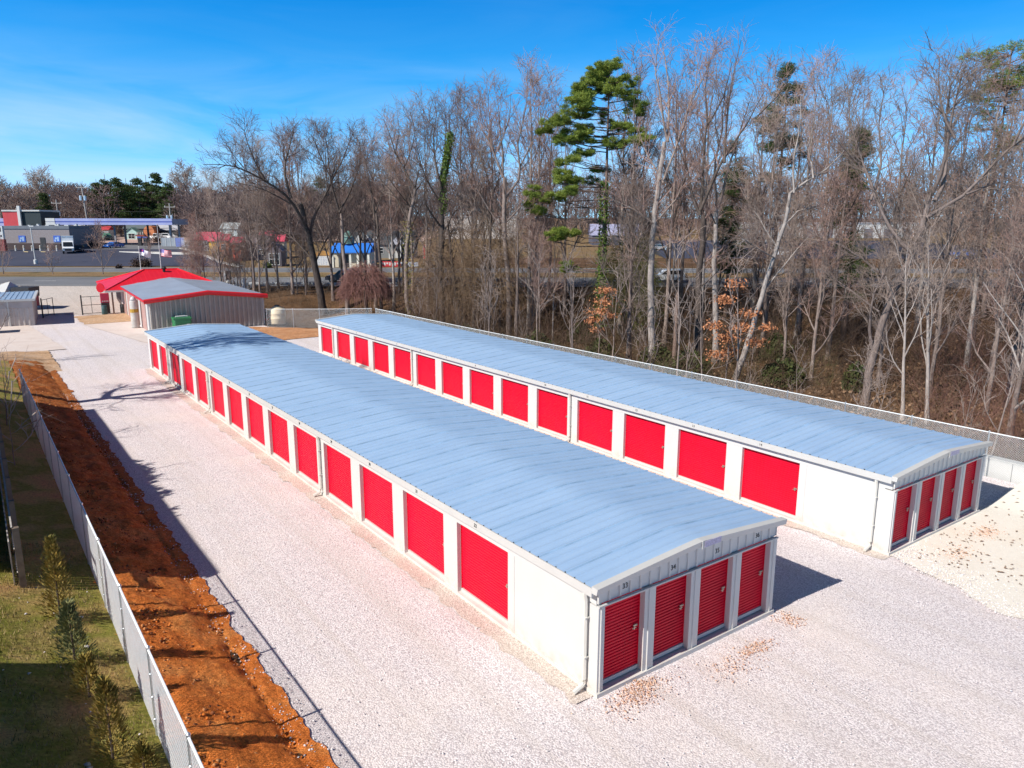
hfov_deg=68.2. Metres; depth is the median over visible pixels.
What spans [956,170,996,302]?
bare tree
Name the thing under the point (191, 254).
bare tree
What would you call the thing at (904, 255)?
bare tree
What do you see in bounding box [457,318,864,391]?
ivy undergrowth
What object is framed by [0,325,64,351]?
concrete pad
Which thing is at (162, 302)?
ribbed workshop
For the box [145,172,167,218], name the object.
pine tree
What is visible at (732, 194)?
pine tree
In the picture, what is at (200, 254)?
bare tree
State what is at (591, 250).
verge
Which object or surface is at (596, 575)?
storage building
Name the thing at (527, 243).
bare tree
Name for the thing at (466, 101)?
bare tree
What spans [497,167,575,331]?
bare tree
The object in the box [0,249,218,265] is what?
parking lot
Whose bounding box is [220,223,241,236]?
display shed
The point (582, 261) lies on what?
brown bank
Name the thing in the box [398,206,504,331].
bare tree
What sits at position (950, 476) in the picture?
roll up door
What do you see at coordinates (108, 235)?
parked car
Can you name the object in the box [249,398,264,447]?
roll up door
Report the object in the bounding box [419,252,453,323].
bare sapling
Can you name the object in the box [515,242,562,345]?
bare sapling
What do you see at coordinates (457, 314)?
bare sapling
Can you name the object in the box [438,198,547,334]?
bare tree
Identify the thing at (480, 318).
bare sapling
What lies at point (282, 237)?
display shed
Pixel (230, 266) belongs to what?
bare tree
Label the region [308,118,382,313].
bare tree
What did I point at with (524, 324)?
bare sapling
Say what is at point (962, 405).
bare sapling
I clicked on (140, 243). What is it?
fuel pump
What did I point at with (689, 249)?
asphalt lot
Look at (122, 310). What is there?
oil drum
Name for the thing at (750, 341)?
beech sapling
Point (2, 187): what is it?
bare tree
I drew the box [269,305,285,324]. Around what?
poly tank
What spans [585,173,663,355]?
bare tree
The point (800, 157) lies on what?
bare tree
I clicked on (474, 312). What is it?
bare tree
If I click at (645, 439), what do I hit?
roll up door
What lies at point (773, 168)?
bare tree
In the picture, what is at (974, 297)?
bare tree
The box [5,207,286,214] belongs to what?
power line
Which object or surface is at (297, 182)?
bare tree
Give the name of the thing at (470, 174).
bare tree
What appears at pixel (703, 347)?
olive brush
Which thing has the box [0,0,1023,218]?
sky
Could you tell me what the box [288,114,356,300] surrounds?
bare tree
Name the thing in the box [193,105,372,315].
bare tree
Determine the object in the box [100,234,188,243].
dirt yard
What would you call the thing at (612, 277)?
vine covered tree
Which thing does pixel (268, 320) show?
riding mower
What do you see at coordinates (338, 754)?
stray gravel
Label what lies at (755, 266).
bare tree
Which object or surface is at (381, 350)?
roll up door
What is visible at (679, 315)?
bare sapling
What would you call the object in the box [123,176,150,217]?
pine tree
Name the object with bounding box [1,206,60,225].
red roof block
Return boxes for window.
[18,236,25,241]
[53,236,60,241]
[128,233,134,237]
[269,253,279,264]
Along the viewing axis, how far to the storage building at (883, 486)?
29.99 m
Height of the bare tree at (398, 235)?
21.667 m
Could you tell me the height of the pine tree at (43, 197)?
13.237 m
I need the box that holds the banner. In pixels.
[382,261,400,266]
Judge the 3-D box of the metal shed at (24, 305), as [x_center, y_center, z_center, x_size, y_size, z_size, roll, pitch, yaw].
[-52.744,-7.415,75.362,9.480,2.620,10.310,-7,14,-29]
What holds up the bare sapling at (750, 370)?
on the ground at (340, 306)
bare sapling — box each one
[410,274,425,319]
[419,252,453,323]
[449,296,466,327]
[468,260,498,333]
[472,242,502,335]
[472,248,507,332]
[474,302,491,332]
[481,287,501,333]
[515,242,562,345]
[516,307,535,340]
[549,257,594,352]
[550,243,592,352]
[588,262,643,361]
[625,305,656,367]
[637,286,673,369]
[649,215,717,375]
[662,267,720,376]
[670,261,731,380]
[707,234,775,387]
[739,336,766,390]
[786,332,821,400]
[844,333,900,415]
[846,337,895,417]
[861,347,899,418]
[937,354,988,436]
[970,296,1023,454]
[1014,321,1023,412]
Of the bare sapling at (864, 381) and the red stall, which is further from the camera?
the red stall
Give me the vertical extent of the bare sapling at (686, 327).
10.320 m
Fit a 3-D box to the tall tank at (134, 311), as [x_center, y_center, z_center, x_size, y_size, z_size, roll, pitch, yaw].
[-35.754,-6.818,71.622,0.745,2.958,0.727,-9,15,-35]
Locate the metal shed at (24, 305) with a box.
[0,290,37,326]
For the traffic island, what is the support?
on the parking lot at (67, 258)
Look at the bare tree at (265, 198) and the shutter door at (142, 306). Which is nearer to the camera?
the shutter door at (142, 306)
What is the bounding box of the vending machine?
[100,293,110,312]
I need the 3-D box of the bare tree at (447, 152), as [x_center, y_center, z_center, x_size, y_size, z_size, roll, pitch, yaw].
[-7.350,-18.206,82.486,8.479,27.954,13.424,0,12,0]
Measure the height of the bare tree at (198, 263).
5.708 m
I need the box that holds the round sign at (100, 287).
[96,283,103,292]
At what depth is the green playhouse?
211.96 m
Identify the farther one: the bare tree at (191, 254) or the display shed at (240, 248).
the display shed at (240, 248)
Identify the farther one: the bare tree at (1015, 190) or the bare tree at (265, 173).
the bare tree at (265, 173)
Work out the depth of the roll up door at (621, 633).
16.63 m
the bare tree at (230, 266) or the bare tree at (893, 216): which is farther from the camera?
the bare tree at (230, 266)
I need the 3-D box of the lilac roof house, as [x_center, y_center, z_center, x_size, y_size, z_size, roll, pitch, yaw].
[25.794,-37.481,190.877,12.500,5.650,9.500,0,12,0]
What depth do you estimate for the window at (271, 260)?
130.33 m
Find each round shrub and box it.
[90,239,105,248]
[129,256,146,266]
[135,258,152,266]
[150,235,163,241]
[261,261,273,267]
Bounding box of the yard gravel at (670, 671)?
[182,449,1019,767]
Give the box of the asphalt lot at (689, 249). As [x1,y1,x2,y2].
[642,240,1003,258]
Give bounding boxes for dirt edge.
[145,368,592,703]
[322,353,890,558]
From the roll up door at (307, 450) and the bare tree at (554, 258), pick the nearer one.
the roll up door at (307, 450)
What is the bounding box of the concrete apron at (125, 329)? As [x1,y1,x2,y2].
[83,321,147,342]
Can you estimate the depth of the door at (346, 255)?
129.36 m
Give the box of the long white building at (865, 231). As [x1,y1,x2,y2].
[739,222,918,237]
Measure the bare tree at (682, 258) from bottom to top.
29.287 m
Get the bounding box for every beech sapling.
[583,283,619,356]
[698,278,777,385]
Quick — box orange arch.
[144,226,156,236]
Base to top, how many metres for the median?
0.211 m
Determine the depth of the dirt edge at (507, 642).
21.75 m
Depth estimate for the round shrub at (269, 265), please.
127.37 m
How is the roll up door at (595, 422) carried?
in the storage building at (883, 486)
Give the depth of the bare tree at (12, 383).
27.54 m
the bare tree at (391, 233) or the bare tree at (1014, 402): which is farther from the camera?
the bare tree at (391, 233)
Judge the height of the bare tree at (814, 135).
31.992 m
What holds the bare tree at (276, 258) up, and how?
on the ground at (340, 306)
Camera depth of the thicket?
79.39 m
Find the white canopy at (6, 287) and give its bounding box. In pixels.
[0,282,18,291]
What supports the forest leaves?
on the ground at (340, 306)
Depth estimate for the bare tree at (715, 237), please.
67.67 m
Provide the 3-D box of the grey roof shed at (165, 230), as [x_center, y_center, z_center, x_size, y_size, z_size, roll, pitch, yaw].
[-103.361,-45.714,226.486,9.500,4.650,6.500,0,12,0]
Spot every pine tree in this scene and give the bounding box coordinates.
[35,192,54,209]
[86,182,111,225]
[98,176,119,214]
[104,176,132,236]
[119,178,142,217]
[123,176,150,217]
[136,175,161,218]
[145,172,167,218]
[155,180,178,218]
[313,176,323,193]
[521,56,657,338]
[613,263,637,318]
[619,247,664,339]
[711,138,756,317]
[749,61,813,295]
[819,126,878,342]
[955,38,1023,357]
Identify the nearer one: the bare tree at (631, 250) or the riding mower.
the bare tree at (631, 250)
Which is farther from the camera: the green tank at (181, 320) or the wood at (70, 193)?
the wood at (70, 193)
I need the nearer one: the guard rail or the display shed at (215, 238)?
the guard rail
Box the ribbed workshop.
[119,277,267,329]
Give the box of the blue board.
[175,237,180,246]
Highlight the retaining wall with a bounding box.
[982,454,1023,483]
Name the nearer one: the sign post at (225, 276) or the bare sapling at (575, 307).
the bare sapling at (575, 307)
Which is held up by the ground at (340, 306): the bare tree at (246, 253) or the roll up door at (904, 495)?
the bare tree at (246, 253)
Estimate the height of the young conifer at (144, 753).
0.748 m
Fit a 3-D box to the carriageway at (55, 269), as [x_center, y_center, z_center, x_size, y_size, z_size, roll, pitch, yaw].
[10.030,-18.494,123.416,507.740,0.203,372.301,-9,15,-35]
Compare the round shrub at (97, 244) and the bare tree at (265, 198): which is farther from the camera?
the round shrub at (97, 244)
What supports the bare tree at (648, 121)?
on the ground at (340, 306)
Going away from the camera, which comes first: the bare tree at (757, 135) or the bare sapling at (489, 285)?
the bare sapling at (489, 285)
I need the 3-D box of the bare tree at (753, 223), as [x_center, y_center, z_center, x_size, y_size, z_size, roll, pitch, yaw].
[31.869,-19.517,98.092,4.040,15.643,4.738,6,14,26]
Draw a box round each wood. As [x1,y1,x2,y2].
[0,178,411,236]
[172,188,368,242]
[346,170,1023,235]
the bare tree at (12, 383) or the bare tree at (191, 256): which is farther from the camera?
the bare tree at (191, 256)
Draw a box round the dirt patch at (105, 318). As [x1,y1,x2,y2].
[74,313,130,323]
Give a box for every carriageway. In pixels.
[0,267,1022,272]
[0,276,1023,286]
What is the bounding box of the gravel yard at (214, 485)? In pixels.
[48,325,1023,767]
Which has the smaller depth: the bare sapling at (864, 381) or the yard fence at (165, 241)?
the bare sapling at (864, 381)
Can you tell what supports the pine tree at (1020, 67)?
on the ground at (340, 306)
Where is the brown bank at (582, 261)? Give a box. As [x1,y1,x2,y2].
[445,258,1008,267]
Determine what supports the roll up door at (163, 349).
in the storage building at (596, 575)
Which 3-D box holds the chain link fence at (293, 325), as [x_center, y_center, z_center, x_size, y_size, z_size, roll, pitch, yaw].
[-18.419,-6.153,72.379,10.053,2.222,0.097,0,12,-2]
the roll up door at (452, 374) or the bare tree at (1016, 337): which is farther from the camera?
the bare tree at (1016, 337)
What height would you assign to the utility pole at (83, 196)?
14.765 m
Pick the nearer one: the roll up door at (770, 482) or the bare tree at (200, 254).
the roll up door at (770, 482)
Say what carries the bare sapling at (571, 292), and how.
on the ground at (340, 306)
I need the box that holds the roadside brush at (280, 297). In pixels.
[236,271,505,333]
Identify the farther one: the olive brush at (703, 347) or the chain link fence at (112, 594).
the olive brush at (703, 347)
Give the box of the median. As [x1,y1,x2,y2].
[0,272,1021,277]
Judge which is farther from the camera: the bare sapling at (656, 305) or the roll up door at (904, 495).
the bare sapling at (656, 305)
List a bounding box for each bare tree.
[0,175,17,217]
[0,280,16,328]
[0,340,40,424]
[0,354,64,464]
[13,164,71,213]
[168,157,210,206]
[174,241,196,272]
[176,228,206,274]
[179,231,203,272]
[182,206,212,275]
[186,166,241,280]
[190,229,214,277]
[190,250,205,274]
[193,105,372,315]
[205,246,223,279]
[210,218,233,281]
[211,121,282,290]
[214,238,237,283]
[220,248,238,284]
[222,222,242,285]
[226,241,249,286]
[227,174,277,292]
[231,243,249,282]
[233,133,298,291]
[236,219,256,287]
[237,234,264,290]
[245,114,334,293]
[255,169,294,288]
[270,124,337,290]
[281,234,308,293]
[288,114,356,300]
[288,211,322,294]
[292,232,310,290]
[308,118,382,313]
[310,137,362,289]
[331,127,379,287]
[332,118,387,292]
[333,117,396,307]
[340,132,401,313]
[357,94,453,317]
[362,109,424,310]
[367,123,429,292]
[371,96,447,310]
[376,147,424,287]
[382,86,474,318]
[394,224,478,321]
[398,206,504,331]
[402,87,480,324]
[404,183,463,318]
[421,75,487,317]
[428,80,503,258]
[435,117,493,293]
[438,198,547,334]
[448,120,526,281]
[454,58,553,339]
[457,178,494,326]
[460,71,518,323]
[471,175,529,332]
[495,47,573,335]
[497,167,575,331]
[498,198,536,341]
[510,188,555,295]
[511,64,573,316]
[515,89,585,294]
[522,235,559,331]
[525,96,609,315]
[539,215,574,340]
[580,55,657,334]
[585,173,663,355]
[589,40,683,341]
[591,10,729,368]
[597,157,663,269]
[599,79,676,276]
[615,136,650,364]
[615,185,666,270]
[623,51,718,346]
[651,18,813,355]
[653,57,717,301]
[658,154,691,292]
[660,24,744,332]
[677,56,771,361]
[691,176,745,306]
[717,74,882,380]
[718,72,833,339]
[725,45,793,323]
[728,163,816,339]
[728,171,784,311]
[749,174,768,292]
[755,63,837,301]
[755,190,835,365]
[767,44,860,343]
[774,159,870,380]
[781,215,829,344]
[785,41,875,315]
[790,84,893,359]
[801,27,1023,404]
[814,63,904,326]
[843,187,923,384]
[851,64,967,350]
[867,214,954,419]
[881,143,1002,397]
[883,43,972,343]
[883,43,1016,362]
[887,176,933,293]
[887,195,963,423]
[929,192,1023,416]
[931,156,968,271]
[934,37,1023,366]
[935,84,1023,386]
[936,57,1023,316]
[953,115,1023,365]
[954,224,1023,440]
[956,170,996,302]
[971,193,1023,407]
[983,189,1023,320]
[987,151,1023,274]
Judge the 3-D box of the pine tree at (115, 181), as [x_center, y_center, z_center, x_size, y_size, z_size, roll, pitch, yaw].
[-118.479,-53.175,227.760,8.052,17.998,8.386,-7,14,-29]
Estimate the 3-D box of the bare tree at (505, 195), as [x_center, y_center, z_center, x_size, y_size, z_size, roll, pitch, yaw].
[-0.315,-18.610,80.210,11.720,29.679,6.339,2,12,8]
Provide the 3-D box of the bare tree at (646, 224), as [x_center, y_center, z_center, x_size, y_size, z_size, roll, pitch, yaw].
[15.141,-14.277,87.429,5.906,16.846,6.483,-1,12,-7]
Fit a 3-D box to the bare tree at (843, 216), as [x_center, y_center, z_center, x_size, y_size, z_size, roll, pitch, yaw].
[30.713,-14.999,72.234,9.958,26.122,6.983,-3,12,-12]
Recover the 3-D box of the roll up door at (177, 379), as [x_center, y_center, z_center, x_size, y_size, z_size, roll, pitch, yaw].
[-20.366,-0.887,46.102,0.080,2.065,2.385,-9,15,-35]
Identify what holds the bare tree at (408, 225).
on the ground at (340, 306)
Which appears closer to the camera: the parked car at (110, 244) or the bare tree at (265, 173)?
the bare tree at (265, 173)
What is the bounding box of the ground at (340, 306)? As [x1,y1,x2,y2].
[54,218,1023,758]
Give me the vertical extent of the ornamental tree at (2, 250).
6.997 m
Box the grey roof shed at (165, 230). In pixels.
[158,225,186,236]
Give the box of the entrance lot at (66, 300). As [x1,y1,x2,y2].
[37,286,251,314]
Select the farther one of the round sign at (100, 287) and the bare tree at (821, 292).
the round sign at (100, 287)
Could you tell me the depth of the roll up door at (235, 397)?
36.69 m
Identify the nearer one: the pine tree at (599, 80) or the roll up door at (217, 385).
the roll up door at (217, 385)
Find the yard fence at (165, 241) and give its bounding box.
[161,237,184,245]
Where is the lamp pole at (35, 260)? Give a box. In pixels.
[29,226,37,263]
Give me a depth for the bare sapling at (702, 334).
48.88 m
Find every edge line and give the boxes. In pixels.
[56,267,711,268]
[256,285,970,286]
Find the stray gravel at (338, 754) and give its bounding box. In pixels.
[61,393,345,767]
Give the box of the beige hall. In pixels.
[445,216,515,238]
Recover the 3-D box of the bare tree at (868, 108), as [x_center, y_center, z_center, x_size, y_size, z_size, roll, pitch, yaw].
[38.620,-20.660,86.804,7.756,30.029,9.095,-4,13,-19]
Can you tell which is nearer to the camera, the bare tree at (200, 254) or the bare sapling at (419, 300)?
the bare sapling at (419, 300)
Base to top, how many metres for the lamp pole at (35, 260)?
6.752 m
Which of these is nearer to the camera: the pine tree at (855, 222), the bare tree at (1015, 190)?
the bare tree at (1015, 190)
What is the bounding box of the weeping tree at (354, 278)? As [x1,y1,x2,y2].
[330,258,398,312]
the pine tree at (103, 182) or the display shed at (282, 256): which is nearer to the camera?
the display shed at (282, 256)
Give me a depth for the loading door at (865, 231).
227.40 m
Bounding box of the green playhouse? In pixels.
[126,227,141,238]
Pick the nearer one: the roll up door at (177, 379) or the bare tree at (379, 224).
the roll up door at (177, 379)
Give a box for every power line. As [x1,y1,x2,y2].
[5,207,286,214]
[60,214,371,225]
[82,225,340,236]
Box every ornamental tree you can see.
[0,234,12,273]
[43,238,61,273]
[80,218,119,273]
[138,236,154,266]
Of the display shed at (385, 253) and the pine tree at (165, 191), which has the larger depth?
the pine tree at (165, 191)
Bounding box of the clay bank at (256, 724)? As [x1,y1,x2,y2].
[5,359,337,767]
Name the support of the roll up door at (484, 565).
in the storage building at (596, 575)
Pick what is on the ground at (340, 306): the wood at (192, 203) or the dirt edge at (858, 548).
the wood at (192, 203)
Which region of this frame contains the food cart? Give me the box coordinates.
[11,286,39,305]
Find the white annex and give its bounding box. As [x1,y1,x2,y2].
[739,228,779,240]
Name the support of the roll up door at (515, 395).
in the storage building at (883, 486)
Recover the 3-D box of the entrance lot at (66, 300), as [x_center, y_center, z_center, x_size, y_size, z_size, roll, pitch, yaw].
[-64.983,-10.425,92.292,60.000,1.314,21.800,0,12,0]
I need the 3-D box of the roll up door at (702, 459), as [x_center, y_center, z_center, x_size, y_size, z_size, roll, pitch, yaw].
[7.377,2.931,29.248,0.080,2.065,2.385,-9,15,-35]
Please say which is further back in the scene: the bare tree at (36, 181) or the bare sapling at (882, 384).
the bare tree at (36, 181)
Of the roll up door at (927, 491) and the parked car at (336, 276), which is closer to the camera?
the roll up door at (927, 491)
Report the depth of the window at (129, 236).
211.96 m
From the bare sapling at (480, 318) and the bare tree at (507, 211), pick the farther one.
the bare tree at (507, 211)
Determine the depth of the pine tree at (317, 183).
241.49 m
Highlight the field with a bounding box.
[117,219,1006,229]
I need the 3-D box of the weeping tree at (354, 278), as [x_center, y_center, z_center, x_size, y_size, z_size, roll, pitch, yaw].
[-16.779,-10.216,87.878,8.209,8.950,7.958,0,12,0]
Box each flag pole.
[138,246,150,268]
[156,224,171,264]
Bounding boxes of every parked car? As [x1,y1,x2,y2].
[74,245,84,251]
[102,233,111,239]
[103,242,123,247]
[162,233,177,237]
[325,269,358,281]
[654,269,684,282]
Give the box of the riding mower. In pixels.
[265,312,270,323]
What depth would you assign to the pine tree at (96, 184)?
228.09 m
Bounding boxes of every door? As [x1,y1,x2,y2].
[40,237,45,249]
[121,291,127,314]
[127,293,130,316]
[139,301,147,329]
[151,340,158,370]
[161,346,167,377]
[172,353,180,386]
[184,360,193,395]
[197,368,207,406]
[212,376,224,418]
[229,387,243,432]
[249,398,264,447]
[271,412,289,465]
[296,426,318,486]
[322,327,332,354]
[327,445,352,511]
[338,331,350,360]
[345,254,348,266]
[355,336,368,367]
[363,466,393,540]
[374,342,388,374]
[395,348,410,382]
[407,493,443,577]
[418,354,435,390]
[443,361,462,400]
[461,525,507,623]
[471,369,493,411]
[503,379,527,423]
[538,389,567,437]
[579,401,612,452]
[601,588,640,683]
[625,414,664,470]
[653,570,686,659]
[678,430,726,492]
[697,554,728,638]
[737,540,765,619]
[741,448,799,517]
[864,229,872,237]
[891,482,912,546]
[916,473,935,534]
[939,465,956,523]
[960,457,976,513]
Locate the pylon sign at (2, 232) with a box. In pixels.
[0,226,7,250]
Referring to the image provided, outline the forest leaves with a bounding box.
[360,290,1023,456]
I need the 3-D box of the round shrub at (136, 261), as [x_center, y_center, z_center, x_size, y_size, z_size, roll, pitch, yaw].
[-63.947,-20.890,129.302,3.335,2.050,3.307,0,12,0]
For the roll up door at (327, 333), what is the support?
in the storage building at (883, 486)
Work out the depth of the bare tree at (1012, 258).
52.21 m
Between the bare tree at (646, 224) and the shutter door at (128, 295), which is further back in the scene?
the bare tree at (646, 224)
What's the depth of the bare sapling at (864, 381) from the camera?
38.05 m
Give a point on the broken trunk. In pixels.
(674, 337)
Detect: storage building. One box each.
[144,323,786,698]
[315,313,992,555]
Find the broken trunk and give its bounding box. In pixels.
[672,294,677,374]
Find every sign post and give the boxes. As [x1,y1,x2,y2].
[223,271,230,282]
[242,277,245,288]
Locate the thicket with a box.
[366,229,1022,365]
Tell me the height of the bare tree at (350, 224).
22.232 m
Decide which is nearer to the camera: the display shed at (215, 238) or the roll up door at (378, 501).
the roll up door at (378, 501)
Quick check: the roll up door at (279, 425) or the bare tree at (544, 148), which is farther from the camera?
the bare tree at (544, 148)
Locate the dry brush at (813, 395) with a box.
[377,260,1023,444]
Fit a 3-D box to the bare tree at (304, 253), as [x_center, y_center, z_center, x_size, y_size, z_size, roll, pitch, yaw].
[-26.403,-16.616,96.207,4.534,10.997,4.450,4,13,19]
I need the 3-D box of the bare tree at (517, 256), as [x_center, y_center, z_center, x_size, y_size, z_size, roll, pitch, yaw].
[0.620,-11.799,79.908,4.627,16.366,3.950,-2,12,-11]
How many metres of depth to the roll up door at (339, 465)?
26.95 m
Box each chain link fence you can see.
[19,369,203,767]
[266,308,371,327]
[375,308,1023,484]
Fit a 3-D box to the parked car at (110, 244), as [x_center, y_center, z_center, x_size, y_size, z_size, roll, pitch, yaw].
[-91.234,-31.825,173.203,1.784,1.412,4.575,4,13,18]
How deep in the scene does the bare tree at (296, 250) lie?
96.87 m
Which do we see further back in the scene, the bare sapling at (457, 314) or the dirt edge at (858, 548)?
the bare sapling at (457, 314)
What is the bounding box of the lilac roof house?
[588,224,638,244]
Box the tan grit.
[571,524,1007,721]
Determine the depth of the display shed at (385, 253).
147.99 m
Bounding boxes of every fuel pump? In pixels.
[137,237,142,245]
[143,237,147,245]
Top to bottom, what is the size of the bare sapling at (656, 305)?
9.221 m
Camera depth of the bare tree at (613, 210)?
84.00 m
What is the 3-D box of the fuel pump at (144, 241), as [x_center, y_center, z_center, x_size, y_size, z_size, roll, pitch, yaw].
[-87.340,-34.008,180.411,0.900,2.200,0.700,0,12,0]
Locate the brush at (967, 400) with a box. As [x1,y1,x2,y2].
[844,306,1023,461]
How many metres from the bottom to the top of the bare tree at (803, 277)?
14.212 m
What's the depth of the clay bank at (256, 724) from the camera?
18.50 m
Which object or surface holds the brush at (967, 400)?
on the ground at (340, 306)
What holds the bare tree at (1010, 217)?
on the ground at (340, 306)
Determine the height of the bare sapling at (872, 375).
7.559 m
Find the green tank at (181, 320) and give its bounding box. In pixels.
[171,315,191,325]
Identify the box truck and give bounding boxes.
[60,236,74,253]
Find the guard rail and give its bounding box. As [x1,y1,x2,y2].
[248,282,877,289]
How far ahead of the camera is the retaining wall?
29.62 m
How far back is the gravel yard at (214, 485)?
17.82 m
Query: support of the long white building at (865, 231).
on the verge
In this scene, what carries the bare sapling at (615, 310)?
on the ground at (340, 306)
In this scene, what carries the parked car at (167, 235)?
on the dirt yard at (129, 241)
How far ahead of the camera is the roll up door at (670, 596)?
17.51 m
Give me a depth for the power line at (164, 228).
193.82 m
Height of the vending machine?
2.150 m
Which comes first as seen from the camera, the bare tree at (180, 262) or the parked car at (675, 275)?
the bare tree at (180, 262)
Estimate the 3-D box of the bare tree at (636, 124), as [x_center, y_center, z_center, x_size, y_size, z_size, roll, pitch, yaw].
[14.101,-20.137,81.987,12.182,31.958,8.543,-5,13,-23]
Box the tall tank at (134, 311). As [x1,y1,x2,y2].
[129,296,139,327]
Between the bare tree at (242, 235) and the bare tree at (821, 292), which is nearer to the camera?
the bare tree at (821, 292)
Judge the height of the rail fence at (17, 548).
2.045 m
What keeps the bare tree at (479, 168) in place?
on the ground at (340, 306)
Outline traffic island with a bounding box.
[119,251,182,254]
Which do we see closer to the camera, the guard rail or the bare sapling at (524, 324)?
the bare sapling at (524, 324)
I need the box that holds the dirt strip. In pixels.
[0,350,61,377]
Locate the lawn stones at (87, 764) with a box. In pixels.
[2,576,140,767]
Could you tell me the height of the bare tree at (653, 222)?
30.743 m
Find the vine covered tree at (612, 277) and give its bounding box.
[579,220,672,345]
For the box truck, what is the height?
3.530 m
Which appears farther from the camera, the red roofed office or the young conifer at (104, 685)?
the red roofed office
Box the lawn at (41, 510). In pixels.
[0,360,177,767]
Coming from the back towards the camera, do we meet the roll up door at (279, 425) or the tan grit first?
the roll up door at (279, 425)
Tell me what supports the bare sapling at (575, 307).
on the ground at (340, 306)
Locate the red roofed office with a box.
[96,266,210,313]
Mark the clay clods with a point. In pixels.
(197, 679)
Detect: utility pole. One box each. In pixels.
[76,184,88,225]
[164,203,174,237]
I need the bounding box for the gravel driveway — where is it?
[31,315,142,339]
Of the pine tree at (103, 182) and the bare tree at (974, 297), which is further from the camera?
the pine tree at (103, 182)
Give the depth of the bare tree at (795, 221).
69.23 m
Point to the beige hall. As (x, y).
(478, 226)
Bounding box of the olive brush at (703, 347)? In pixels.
[422,286,848,389]
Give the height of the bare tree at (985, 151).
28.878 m
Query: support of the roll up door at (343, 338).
in the storage building at (883, 486)
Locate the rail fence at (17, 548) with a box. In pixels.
[0,426,26,587]
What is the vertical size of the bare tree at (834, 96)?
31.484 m
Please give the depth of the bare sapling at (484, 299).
66.93 m
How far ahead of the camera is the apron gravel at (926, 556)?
22.10 m
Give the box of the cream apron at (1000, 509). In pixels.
[891,483,1023,618]
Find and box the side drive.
[85,244,189,248]
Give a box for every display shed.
[194,232,208,250]
[207,232,223,252]
[218,234,232,252]
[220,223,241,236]
[231,237,246,259]
[244,235,273,259]
[267,242,286,266]
[275,234,287,257]
[331,231,374,267]
[353,230,417,258]
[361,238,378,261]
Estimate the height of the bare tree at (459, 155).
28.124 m
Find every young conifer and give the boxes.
[33,533,77,620]
[48,597,98,664]
[65,650,107,703]
[82,673,142,767]
[128,736,160,767]
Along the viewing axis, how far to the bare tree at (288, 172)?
95.35 m
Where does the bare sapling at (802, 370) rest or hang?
on the ground at (340, 306)
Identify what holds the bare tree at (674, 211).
on the ground at (340, 306)
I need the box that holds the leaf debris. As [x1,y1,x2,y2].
[918,495,1023,584]
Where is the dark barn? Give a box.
[123,225,159,237]
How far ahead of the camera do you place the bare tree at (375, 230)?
90.77 m
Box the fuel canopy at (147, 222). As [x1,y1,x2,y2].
[45,218,187,244]
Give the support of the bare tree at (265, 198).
on the ground at (340, 306)
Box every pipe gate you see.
[40,298,54,317]
[80,295,101,314]
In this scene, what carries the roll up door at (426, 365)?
in the storage building at (883, 486)
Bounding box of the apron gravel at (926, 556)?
[892,532,1023,619]
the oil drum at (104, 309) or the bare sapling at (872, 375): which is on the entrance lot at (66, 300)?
the oil drum at (104, 309)
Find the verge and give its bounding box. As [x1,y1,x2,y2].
[0,229,1019,268]
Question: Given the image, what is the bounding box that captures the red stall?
[101,226,113,238]
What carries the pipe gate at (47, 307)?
on the entrance lot at (66, 300)
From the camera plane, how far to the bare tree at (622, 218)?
88.06 m
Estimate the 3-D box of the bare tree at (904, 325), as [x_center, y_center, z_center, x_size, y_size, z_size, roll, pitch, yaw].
[26.941,-4.523,51.504,5.000,14.485,5.264,-10,16,-40]
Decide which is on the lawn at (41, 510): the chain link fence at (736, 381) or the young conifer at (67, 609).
the young conifer at (67, 609)
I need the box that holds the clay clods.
[31,390,314,767]
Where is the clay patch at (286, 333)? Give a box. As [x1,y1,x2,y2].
[249,327,318,339]
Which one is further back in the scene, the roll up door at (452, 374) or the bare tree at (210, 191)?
the bare tree at (210, 191)
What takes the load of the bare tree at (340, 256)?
on the ground at (340, 306)
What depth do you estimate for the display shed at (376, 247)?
138.74 m
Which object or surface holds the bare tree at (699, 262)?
on the ground at (340, 306)
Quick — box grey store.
[4,224,98,249]
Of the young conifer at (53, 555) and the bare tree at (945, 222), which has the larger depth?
the bare tree at (945, 222)
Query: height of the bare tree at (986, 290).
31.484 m
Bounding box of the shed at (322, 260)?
[316,251,328,264]
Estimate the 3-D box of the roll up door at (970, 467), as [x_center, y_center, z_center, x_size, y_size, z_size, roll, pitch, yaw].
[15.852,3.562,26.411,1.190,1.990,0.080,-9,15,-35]
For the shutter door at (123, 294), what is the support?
in the ribbed workshop
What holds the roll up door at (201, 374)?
in the storage building at (596, 575)
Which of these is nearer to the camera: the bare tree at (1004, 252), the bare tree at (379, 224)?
the bare tree at (1004, 252)
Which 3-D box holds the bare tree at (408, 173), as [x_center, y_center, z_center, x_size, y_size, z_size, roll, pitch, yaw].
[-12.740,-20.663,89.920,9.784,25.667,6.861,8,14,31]
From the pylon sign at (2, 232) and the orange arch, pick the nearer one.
the pylon sign at (2, 232)
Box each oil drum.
[101,305,107,313]
[120,304,124,312]
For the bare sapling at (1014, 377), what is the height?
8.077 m

